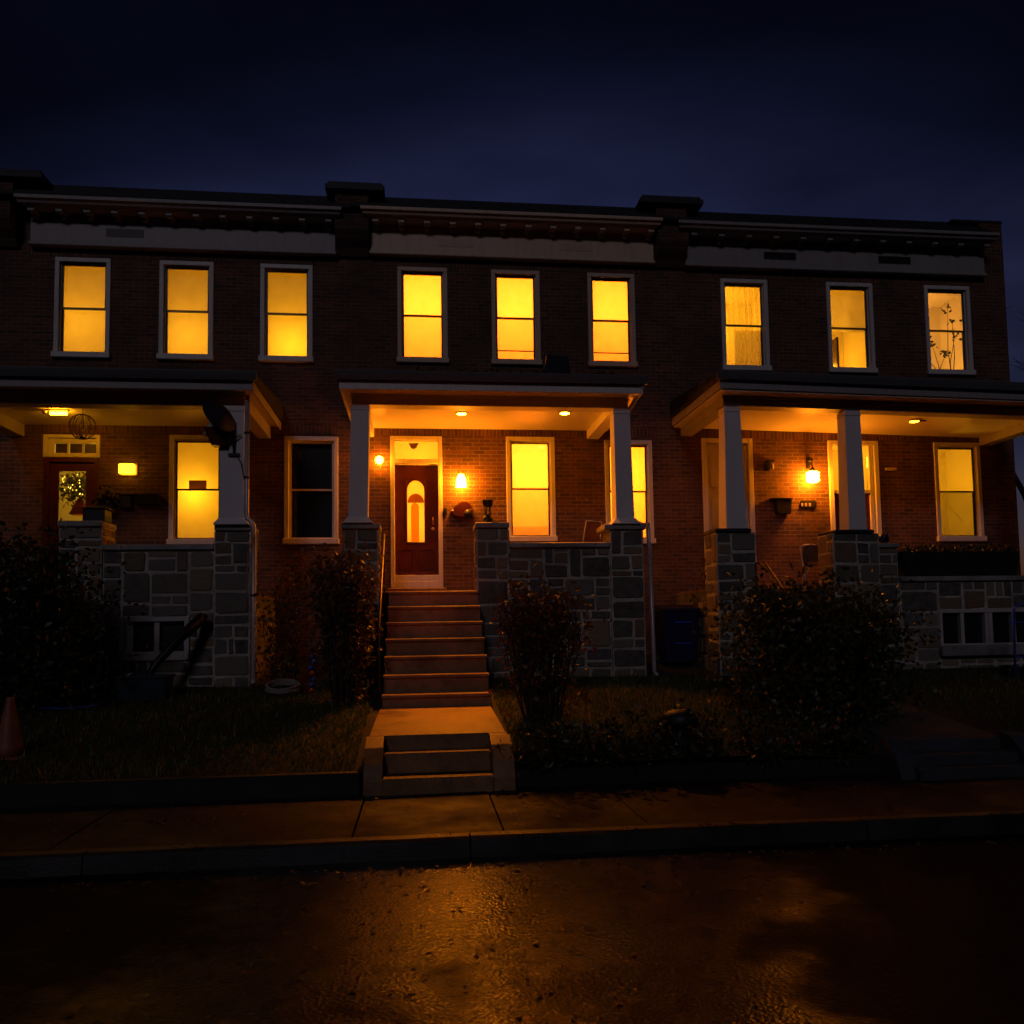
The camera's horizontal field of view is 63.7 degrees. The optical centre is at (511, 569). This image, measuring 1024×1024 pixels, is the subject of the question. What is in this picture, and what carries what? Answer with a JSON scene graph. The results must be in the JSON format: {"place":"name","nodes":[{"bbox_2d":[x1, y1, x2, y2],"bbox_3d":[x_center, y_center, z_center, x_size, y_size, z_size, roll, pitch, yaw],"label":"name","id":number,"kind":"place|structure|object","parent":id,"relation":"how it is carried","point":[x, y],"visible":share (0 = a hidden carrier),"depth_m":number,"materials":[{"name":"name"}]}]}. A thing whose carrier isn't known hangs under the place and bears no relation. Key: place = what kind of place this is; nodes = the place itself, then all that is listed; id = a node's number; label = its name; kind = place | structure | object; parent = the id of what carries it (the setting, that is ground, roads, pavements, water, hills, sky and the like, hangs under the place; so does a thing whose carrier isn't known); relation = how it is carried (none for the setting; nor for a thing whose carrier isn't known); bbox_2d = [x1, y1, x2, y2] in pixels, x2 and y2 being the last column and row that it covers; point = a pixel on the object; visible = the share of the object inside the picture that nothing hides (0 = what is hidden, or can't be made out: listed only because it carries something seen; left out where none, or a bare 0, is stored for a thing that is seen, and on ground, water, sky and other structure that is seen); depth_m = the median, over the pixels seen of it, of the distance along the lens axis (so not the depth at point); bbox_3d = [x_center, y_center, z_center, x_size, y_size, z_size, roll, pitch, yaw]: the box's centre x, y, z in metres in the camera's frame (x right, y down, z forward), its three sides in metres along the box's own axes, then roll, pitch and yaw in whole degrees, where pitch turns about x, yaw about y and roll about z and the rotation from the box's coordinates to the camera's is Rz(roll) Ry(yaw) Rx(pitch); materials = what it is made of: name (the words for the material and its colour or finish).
{"place":"outdoors","nodes":[
{"label":"outdoors","id":0,"kind":"place"},
{"bbox_2d":[81,507,113,523],"bbox_3d":[-6.093,-0.798,12.116,0.350,0.220,0.340,0,-4,-6],"label":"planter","id":1,"kind":"object","parent":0,"point":[104,514],"visible":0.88,"depth_m":11.97,"materials":[{"name":"black metal"}]},
{"bbox_2d":[370,705,504,751],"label":"path","id":2,"kind":"structure","parent":0,"point":[407,722],"depth_m":9.00,"materials":[{"name":"concrete"}]},
{"bbox_2d":[0,833,1023,1023],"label":"road","id":3,"kind":"structure","parent":0,"point":[910,931],"depth_m":4.39,"materials":[{"name":"black asphalt"}]},
{"bbox_2d":[3,781,1017,1023],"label":"fallen leaves","id":4,"kind":"object","parent":3,"relation":"on","point":[476,956],"visible":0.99,"depth_m":5.54,"materials":[{"name":"brown plant"}]},
{"bbox_2d":[0,774,1023,852],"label":"pavement","id":5,"kind":"structure","parent":0,"point":[662,803],"depth_m":6.85,"materials":[{"name":"concrete"}]},
{"bbox_2d":[363,732,515,797],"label":"kerbside steps","id":6,"kind":"structure","parent":5,"relation":"on","point":[433,754],"depth_m":7.86,"materials":[{"name":"concrete"}]},
{"bbox_2d":[877,731,1023,780],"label":"kerbside steps","id":7,"kind":"structure","parent":5,"relation":"on","point":[900,760],"depth_m":8.08,"materials":[{"name":"concrete"}]},
{"bbox_2d":[0,655,1023,798],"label":"lawn","id":8,"kind":"structure","parent":0,"point":[870,763],"depth_m":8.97,"materials":[{"name":"plant"}]},
{"bbox_2d":[0,697,23,760],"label":"traffic cone","id":9,"kind":"object","parent":8,"relation":"on","point":[11,742],"visible":0.93,"depth_m":8.10,"materials":[{"name":"plastic"}]},
{"bbox_2d":[0,599,56,706],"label":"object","id":10,"kind":"structure","parent":8,"relation":"on","point":[47,621],"depth_m":11.02,"materials":[{"name":"plant"}]},
{"bbox_2d":[0,512,168,716],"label":"shrub","id":11,"kind":"object","parent":8,"relation":"on","point":[23,591],"visible":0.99,"depth_m":10.22,"materials":[{"name":"green plant"}]},
{"bbox_2d":[114,674,175,700],"bbox_3d":[-4.889,1.565,10.998,0.660,0.320,0.440,0,-4,-6],"label":"storage box","id":12,"kind":"object","parent":8,"relation":"on","point":[147,687],"visible":0.85,"depth_m":10.81,"materials":[{"name":"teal plastic"}]},
{"bbox_2d":[0,168,352,687],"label":"brick rowhouse","id":13,"kind":"structure","parent":8,"relation":"on","point":[145,325],"depth_m":14.09,"materials":[{"name":"brick"}]},
{"bbox_2d":[41,409,69,414],"bbox_3d":[-7.198,-2.481,12.986,0.408,0.080,0.100,0,-4,-6],"label":"ceiling light","id":14,"kind":"object","parent":13,"relation":"attached to","point":[57,411],"visible":1,"depth_m":12.97,"materials":[{"name":"glass"}]},
{"bbox_2d":[48,462,93,594],"bbox_3d":[-7.423,-0.699,13.894,0.728,2.237,0.048,0,-4,-6],"label":"door","id":15,"kind":"structure","parent":13,"relation":"in","point":[55,467],"depth_m":13.91,"materials":[{"name":"red paint"}]},
{"bbox_2d":[59,471,85,515],"bbox_3d":[-7.504,-1.372,14.235,1.183,1.023,0.368,0,-4,-6],"label":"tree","id":16,"kind":"object","parent":13,"relation":"in","point":[79,492],"visible":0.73,"depth_m":14.18,"materials":[{"name":"green plant"}]},
{"bbox_2d":[51,257,110,358],"bbox_3d":[-7.355,-4.478,14.155,0.951,1.758,0.227,0,-4,-6],"label":"window","id":17,"kind":"structure","parent":13,"relation":"in","point":[82,286],"depth_m":14.22,"materials":[{"name":"yellow glass"}]},
{"bbox_2d":[68,411,95,439],"bbox_3d":[-6.657,-2.280,12.781,0.401,0.526,0.382,0,-4,-6],"label":"wire globe","id":18,"kind":"object","parent":13,"relation":"hanging from","point":[81,428],"visible":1,"depth_m":12.76,"materials":[{"name":"metal"}]},
{"bbox_2d":[91,484,125,512],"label":"potted plant","id":19,"kind":"object","parent":13,"relation":"attached to","point":[109,500],"visible":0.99,"depth_m":13.78,"materials":[{"name":"green plant"}]},
{"bbox_2d":[119,493,134,507],"bbox_3d":[-6.503,-1.172,13.913,0.210,0.260,0.134,0,-4,-6],"label":"mailbox","id":20,"kind":"object","parent":13,"relation":"attached to","point":[126,501],"visible":0.99,"depth_m":13.86,"materials":[{"name":"black metal"}]},
{"bbox_2d":[118,463,137,475],"bbox_3d":[-6.523,-1.710,13.966,0.320,0.220,0.099,0,-4,-6],"label":"wall lamp","id":21,"kind":"object","parent":13,"relation":"attached to","point":[127,469],"visible":1,"depth_m":13.93,"materials":[{"name":"yellow glass"}]},
{"bbox_2d":[134,494,160,504],"bbox_3d":[-6.152,-1.187,13.925,0.380,0.160,0.189,0,-4,-6],"label":"mailbox","id":22,"kind":"object","parent":13,"relation":"attached to","point":[147,499],"visible":1,"depth_m":13.85,"materials":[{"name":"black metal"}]},
{"bbox_2d":[119,616,189,660],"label":"basement window","id":23,"kind":"structure","parent":13,"relation":"in","point":[153,632],"depth_m":11.85,"materials":[{"name":"black metal"}]},
{"bbox_2d":[156,260,213,360],"bbox_3d":[-5.651,-4.491,14.345,0.948,1.758,0.227,0,-4,-6],"label":"window","id":24,"kind":"structure","parent":13,"relation":"in","point":[186,288],"depth_m":14.42,"materials":[{"name":"yellow glass"}]},
{"bbox_2d":[166,435,218,543],"bbox_3d":[-5.400,-1.366,14.158,0.952,1.893,0.227,0,-4,-6],"label":"window","id":25,"kind":"structure","parent":13,"relation":"in","point":[192,514],"depth_m":14.24,"materials":[{"name":"yellow glass"}]},
{"bbox_2d":[189,480,206,488],"bbox_3d":[-5.431,-1.474,14.253,0.290,0.145,0.030,0,-4,-6],"label":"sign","id":26,"kind":"object","parent":13,"relation":"attached to","point":[197,484],"visible":1,"depth_m":14.24,"materials":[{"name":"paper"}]},
{"bbox_2d":[203,426,228,447],"bbox_3d":[-4.312,-2.112,12.071,0.340,0.622,0.300,0,-4,-6],"label":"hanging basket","id":27,"kind":"object","parent":13,"relation":"hanging from","point":[218,439],"visible":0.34,"depth_m":11.94,"materials":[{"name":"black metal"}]},
{"bbox_2d":[203,400,244,479],"bbox_3d":[-4.167,-1.889,11.929,0.585,1.157,0.455,0,-4,-19],"label":"satellite dish","id":28,"kind":"object","parent":13,"relation":"attached to","point":[219,416],"visible":0.97,"depth_m":11.84,"materials":[{"name":"paint"}]},
{"bbox_2d":[246,530,260,608],"bbox_3d":[-3.722,-0.068,11.917,0.206,1.268,0.181,0,-4,-6],"label":"cable bundle","id":29,"kind":"object","parent":13,"relation":"hanging from","point":[258,538],"visible":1,"depth_m":11.83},
{"bbox_2d":[251,464,267,474],"bbox_3d":[-4.366,-1.733,14.251,0.290,0.200,0.011,0,-4,-6],"label":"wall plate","id":30,"kind":"object","parent":13,"relation":"attached to","point":[259,469],"depth_m":14.25,"materials":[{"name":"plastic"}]},
{"bbox_2d":[258,263,313,362],"bbox_3d":[-3.966,-4.504,14.533,0.940,1.758,0.227,0,-4,-6],"label":"window","id":31,"kind":"structure","parent":13,"relation":"in","point":[286,290],"depth_m":14.61,"materials":[{"name":"yellow glass"}]},
{"bbox_2d":[282,436,339,544],"bbox_3d":[-3.491,-1.381,14.374,0.959,1.893,0.233,0,-4,-6],"label":"window","id":32,"kind":"structure","parent":13,"relation":"in","point":[310,462],"depth_m":14.46,"materials":[{"name":"black glass"}]},
{"bbox_2d":[145,613,207,674],"bbox_3d":[-4.716,1.184,11.337,0.170,1.189,1.130,-4,-5,39],"label":"folded umbrella","id":33,"kind":"object","parent":8,"relation":"on","point":[194,624],"visible":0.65,"depth_m":11.41,"materials":[{"name":"black fabric"}]},
{"bbox_2d":[256,555,306,685],"bbox_3d":[-3.383,0.791,12.060,0.788,2.001,0.513,0,-4,-6],"label":"dry vine","id":34,"kind":"object","parent":8,"relation":"on","point":[274,668],"visible":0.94,"depth_m":12.03,"materials":[{"name":"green plant"}]},
{"bbox_2d":[264,679,300,693],"bbox_3d":[-3.140,1.594,11.290,0.478,0.182,0.418,0,-4,-6],"label":"garden hose","id":35,"kind":"object","parent":8,"relation":"on","point":[296,684],"visible":1,"depth_m":11.28,"materials":[{"name":"rubber"}]},
{"bbox_2d":[253,540,387,705],"bbox_3d":[-2.286,0.703,10.889,1.682,2.213,1.707,-5,-5,44],"label":"shrub","id":36,"kind":"object","parent":8,"relation":"on","point":[340,610],"visible":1,"depth_m":10.73,"materials":[{"name":"green plant"}]},
{"bbox_2d":[308,652,315,695],"bbox_3d":[-2.644,1.365,10.908,0.095,0.602,0.057,0,-4,-6],"label":"bead string","id":37,"kind":"object","parent":36,"relation":"hanging from","point":[311,673],"visible":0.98,"depth_m":10.89,"materials":[{"name":"black metal"}]},
{"bbox_2d":[381,591,491,707],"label":"front steps","id":38,"kind":"structure","parent":8,"relation":"on","point":[435,656],"depth_m":11.28,"materials":[{"name":"concrete"}]},
{"bbox_2d":[378,533,384,700],"bbox_3d":[-1.781,0.561,11.307,0.028,2.311,1.814,0,-4,-6],"label":"handrail","id":39,"kind":"object","parent":38,"relation":"attached to","point":[380,619],"visible":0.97,"depth_m":11.23,"materials":[{"name":"metal"}]},
{"bbox_2d":[325,181,676,682],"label":"brick rowhouse","id":40,"kind":"structure","parent":8,"relation":"on","point":[444,288],"depth_m":14.68,"materials":[{"name":"red brick"}]},
{"bbox_2d":[375,456,382,463],"bbox_3d":[-2.317,-1.914,14.406,0.140,0.140,0.178,0,-4,-6],"label":"wall lamp","id":41,"kind":"object","parent":40,"relation":"attached to","point":[378,459],"visible":1,"depth_m":14.34,"materials":[{"name":"white glass"}]},
{"bbox_2d":[395,465,438,574],"bbox_3d":[-1.684,-0.885,14.571,0.766,1.960,0.103,0,-4,-6],"label":"door","id":42,"kind":"structure","parent":40,"relation":"in","point":[416,486],"depth_m":14.58,"materials":[{"name":"red wood"}]},
{"bbox_2d":[397,266,448,363],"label":"window","id":43,"kind":"structure","parent":40,"relation":"in","point":[422,296],"depth_m":14.87,"materials":[{"name":"yellow glass"}]},
{"bbox_2d":[450,502,472,518],"bbox_3d":[-0.883,-1.045,14.511,0.400,0.303,0.169,0,-4,-6],"label":"mailbox","id":44,"kind":"object","parent":40,"relation":"attached to","point":[463,509],"visible":1,"depth_m":14.47,"materials":[{"name":"red metal"}]},
{"bbox_2d":[456,471,466,487],"bbox_3d":[-0.897,-1.597,14.507,0.196,0.295,0.246,0,-4,-6],"label":"wall lamp","id":45,"kind":"object","parent":40,"relation":"attached to","point":[461,481],"visible":1,"depth_m":14.41,"materials":[{"name":"white glass"}]},
{"bbox_2d":[455,411,467,414],"bbox_3d":[-0.831,-2.567,13.578,0.200,0.030,0.200,0,-4,-6],"label":"ceiling light","id":46,"kind":"object","parent":40,"relation":"attached to","point":[461,413],"visible":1,"depth_m":13.53,"materials":[{"name":"glass"}]},
{"bbox_2d":[482,500,493,521],"bbox_3d":[-0.371,-0.886,12.727,0.180,0.375,0.171,0,-4,-6],"label":"lantern","id":47,"kind":"object","parent":40,"relation":"on","point":[487,504],"visible":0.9,"depth_m":12.68,"materials":[{"name":"black metal"}]},
{"bbox_2d":[491,269,542,365],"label":"window","id":48,"kind":"structure","parent":40,"relation":"in","point":[515,294],"depth_m":15.06,"materials":[{"name":"yellow glass"}]},
{"bbox_2d":[506,437,557,541],"bbox_3d":[0.333,-1.439,14.805,0.917,1.893,0.238,0,-4,-6],"label":"window","id":49,"kind":"structure","parent":40,"relation":"in","point":[530,461],"depth_m":14.87,"materials":[{"name":"yellow glass"}]},
{"bbox_2d":[545,354,570,373],"bbox_3d":[0.735,-3.274,13.745,0.500,0.666,0.550,0,-4,-6],"label":"air conditioner","id":50,"kind":"object","parent":40,"relation":"on","point":[557,364],"visible":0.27,"depth_m":13.72,"materials":[{"name":"paint"}]},
{"bbox_2d":[559,411,570,414],"bbox_3d":[0.872,-2.588,13.647,0.200,0.030,0.200,0,-4,-6],"label":"ceiling light","id":51,"kind":"object","parent":40,"relation":"attached to","point":[564,413],"visible":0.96,"depth_m":13.60,"materials":[{"name":"glass"}]},
{"bbox_2d":[583,520,601,541],"bbox_3d":[1.318,-0.251,13.178,0.407,1.165,0.610,0,-4,-6],"label":"patio chair","id":52,"kind":"object","parent":40,"relation":"on","point":[590,533],"visible":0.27,"depth_m":13.42,"materials":[{"name":"metal"}]},
{"bbox_2d":[587,273,637,367],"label":"window","id":53,"kind":"structure","parent":40,"relation":"in","point":[610,296],"depth_m":15.26,"materials":[{"name":"yellow glass"}]},
{"bbox_2d":[604,440,655,543],"bbox_3d":[2.119,-1.410,14.996,0.920,1.900,0.227,0,-4,-6],"label":"window","id":54,"kind":"structure","parent":40,"relation":"in","point":[641,450],"depth_m":15.05,"materials":[{"name":"yellow glass"}]},
{"bbox_2d":[485,719,599,776],"bbox_3d":[0.288,1.718,8.039,1.131,0.582,0.655,0,-4,-6],"label":"border plant","id":55,"kind":"object","parent":8,"relation":"on","point":[569,754],"visible":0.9,"depth_m":7.95,"materials":[{"name":"green plant"}]},
{"bbox_2d":[483,563,632,723],"bbox_3d":[0.527,0.909,9.760,1.726,1.968,1.630,0,-4,-6],"label":"shrub","id":56,"kind":"object","parent":8,"relation":"on","point":[534,690],"visible":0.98,"depth_m":9.48,"materials":[{"name":"green plant"}]},
{"bbox_2d":[576,710,669,768],"bbox_3d":[1.067,1.673,8.097,1.018,0.615,0.730,0,-4,-6],"label":"border plant","id":57,"kind":"object","parent":8,"relation":"on","point":[625,747],"visible":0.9,"depth_m":8.02,"materials":[{"name":"green plant"}]},
{"bbox_2d":[654,605,699,663],"bbox_3d":[2.721,1.101,13.740,0.640,1.037,0.700,0,-4,-6],"label":"wheeled bin","id":58,"kind":"object","parent":8,"relation":"on","point":[675,636],"visible":0.82,"depth_m":13.46,"materials":[{"name":"blue plastic"}]},
{"bbox_2d":[661,709,698,762],"bbox_3d":[1.678,1.652,8.242,0.380,0.520,0.374,0,-4,-6],"label":"garden ornament","id":59,"kind":"object","parent":8,"relation":"on","point":[677,719],"visible":0.8,"depth_m":8.15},
{"bbox_2d":[637,698,732,769],"bbox_3d":[1.702,1.636,8.255,0.886,0.714,0.701,0,-4,-6],"label":"border plant","id":60,"kind":"object","parent":8,"relation":"on","point":[696,741],"visible":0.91,"depth_m":8.13,"materials":[{"name":"green plant"}]},
{"bbox_2d":[684,558,706,664],"bbox_3d":[3.324,0.735,13.828,0.877,1.890,0.506,0,-4,-6],"label":"dry vine","id":61,"kind":"object","parent":8,"relation":"on","point":[699,589],"visible":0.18,"depth_m":13.81,"materials":[{"name":"brown plant"}]},
{"bbox_2d":[692,551,941,727],"bbox_3d":[3.659,0.813,10.007,2.827,2.158,2.833,1,-4,-29],"label":"shrub","id":62,"kind":"object","parent":8,"relation":"on","point":[781,614],"visible":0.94,"depth_m":9.72,"materials":[{"name":"green plant"}]},
{"bbox_2d":[758,589,891,694],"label":"front steps","id":63,"kind":"structure","parent":8,"relation":"on","point":[821,592],"depth_m":12.81,"materials":[{"name":"plant"}]},
{"bbox_2d":[755,562,821,650],"bbox_3d":[4.047,0.757,12.092,0.132,1.851,1.445,0,-4,-16],"label":"handrail","id":64,"kind":"object","parent":63,"relation":"on","point":[772,573],"visible":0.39,"depth_m":12.58,"materials":[{"name":"metal"}]},
{"bbox_2d":[634,195,1023,675],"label":"brick rowhouse","id":65,"kind":"structure","parent":8,"relation":"on","point":[796,342],"depth_m":15.31,"materials":[{"name":"brick"}]},
{"bbox_2d":[706,444,748,530],"bbox_3d":[3.977,-1.005,15.183,0.792,2.658,0.062,0,-4,-6],"label":"door","id":66,"kind":"structure","parent":65,"relation":"in","point":[712,450],"depth_m":15.18,"materials":[{"name":"white wood"}]},
{"bbox_2d":[720,278,771,371],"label":"window","id":67,"kind":"structure","parent":65,"relation":"in","point":[752,348],"depth_m":15.54,"materials":[{"name":"yellow glass"}]},
{"bbox_2d":[764,459,774,470],"bbox_3d":[4.757,-1.926,15.217,0.160,0.200,0.129,0,-4,-6],"label":"wall lamp","id":68,"kind":"object","parent":65,"relation":"attached to","point":[769,465],"visible":1,"depth_m":15.17,"materials":[{"name":"black metal"}]},
{"bbox_2d":[769,498,792,513],"bbox_3d":[4.953,-1.175,15.178,0.410,0.290,0.149,0,-4,-6],"label":"mailbox","id":69,"kind":"object","parent":65,"relation":"attached to","point":[782,505],"visible":1,"depth_m":15.13,"materials":[{"name":"black metal"}]},
{"bbox_2d":[800,500,816,506],"bbox_3d":[5.498,-1.223,15.299,0.320,0.125,0.035,0,-4,-6],"label":"number plaque","id":70,"kind":"object","parent":65,"relation":"attached to","point":[807,503],"visible":1,"depth_m":15.29,"materials":[{"name":"black metal"}]},
{"bbox_2d":[800,544,818,582],"bbox_3d":[5.093,-0.067,13.821,0.512,0.768,0.530,0,-4,-6],"label":"folding chair","id":71,"kind":"object","parent":65,"relation":"on","point":[809,550],"visible":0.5,"depth_m":13.89,"materials":[{"name":"metal"}]},
{"bbox_2d":[806,457,819,482],"bbox_3d":[5.530,-1.849,15.232,0.200,0.495,0.259,0,-4,-6],"label":"wall lamp","id":72,"kind":"object","parent":65,"relation":"attached to","point":[812,474],"visible":1,"depth_m":15.13,"materials":[{"name":"white glass"}]},
{"bbox_2d":[825,282,877,373],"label":"window","id":73,"kind":"structure","parent":65,"relation":"in","point":[846,302],"depth_m":15.76,"materials":[{"name":"yellow glass"}]},
{"bbox_2d":[834,494,869,529],"bbox_3d":[6.362,-0.555,15.509,0.715,1.735,0.200,0,-4,-6],"label":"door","id":74,"kind":"structure","parent":65,"relation":"in","point":[836,495],"depth_m":15.46,"materials":[{"name":"brown wood"}]},
{"bbox_2d":[885,468,896,470],"bbox_3d":[7.128,-1.894,15.519,0.220,0.055,0.049,0,-4,-6],"label":"light switch box","id":75,"kind":"object","parent":65,"relation":"attached to","point":[890,469],"visible":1,"depth_m":15.50,"materials":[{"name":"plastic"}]},
{"bbox_2d":[908,419,925,422],"bbox_3d":[7.096,-2.605,14.482,0.306,0.045,0.200,1,-4,-30],"label":"ceiling light","id":76,"kind":"object","parent":65,"relation":"attached to","point":[914,420],"visible":1,"depth_m":14.42,"materials":[{"name":"yellow glass"}]},
{"bbox_2d":[930,304,961,368],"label":"indoor plant","id":77,"kind":"object","parent":65,"relation":"in","point":[946,352],"visible":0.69,"depth_m":16.16,"materials":[{"name":"black plant"}]},
{"bbox_2d":[923,285,975,375],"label":"window","id":78,"kind":"structure","parent":65,"relation":"in","point":[967,348],"depth_m":15.89,"materials":[{"name":"white paint"}]},
{"bbox_2d":[897,541,1019,576],"bbox_3d":[7.185,-0.185,13.415,2.040,0.582,0.425,0,-4,-6],"label":"wall planter","id":79,"kind":"object","parent":65,"relation":"on","point":[967,561],"visible":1,"depth_m":13.25,"materials":[{"name":"green plant"}]},
{"bbox_2d":[933,442,986,541],"bbox_3d":[8.481,-1.477,15.687,0.978,1.893,0.188,0,-4,-6],"label":"window","id":80,"kind":"structure","parent":65,"relation":"in","point":[960,518],"depth_m":15.68,"materials":[{"name":"white paint"}]},
{"bbox_2d":[938,609,1023,656],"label":"basement window","id":81,"kind":"structure","parent":65,"relation":"in","point":[977,632],"depth_m":13.26,"materials":[{"name":"glass"}]},
{"bbox_2d":[1000,604,1023,678],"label":"hand truck","id":82,"kind":"object","parent":8,"relation":"on","point":[1005,670],"visible":0.93,"depth_m":12.33,"materials":[{"name":"metal"}]},
{"bbox_2d":[0,0,1023,574],"label":"sky","id":83,"kind":"structure","parent":0,"point":[913,110],"materials":[{"name":"blue"}]},
{"bbox_2d":[361,756,863,774],"bbox_3d":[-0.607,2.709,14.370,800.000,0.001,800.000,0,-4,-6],"label":"ground","id":84,"kind":"structure","parent":0,"point":[718,759],"depth_m":10.33,"materials":[{"name":"soil"}]},
{"bbox_2d":[0,771,360,808],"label":"garden wall","id":85,"kind":"structure","parent":84,"relation":"on","point":[132,791],"depth_m":7.38,"materials":[{"name":"grey concrete"}]},
{"bbox_2d":[0,810,1023,878],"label":"kerb","id":86,"kind":"structure","parent":84,"relation":"on","point":[76,862],"depth_m":6.01,"materials":[{"name":"concrete"}]},
{"bbox_2d":[1006,307,1023,500],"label":"bare tree","id":87,"kind":"object","parent":84,"relation":"on","point":[1020,486],"visible":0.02,"depth_m":28.17,"materials":[{"name":"brown plant"}]},
{"bbox_2d":[879,533,888,542],"bbox_3d":[6.021,-0.506,13.360,0.170,0.160,0.166,0,-4,-6],"label":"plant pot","id":88,"kind":"object","parent":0,"point":[883,537],"visible":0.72,"depth_m":13.30,"materials":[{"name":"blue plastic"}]},
{"bbox_2d":[842,702,999,757],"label":"path","id":89,"kind":"structure","parent":0,"point":[931,731],"depth_m":8.78,"materials":[{"name":"concrete"}]}
]}

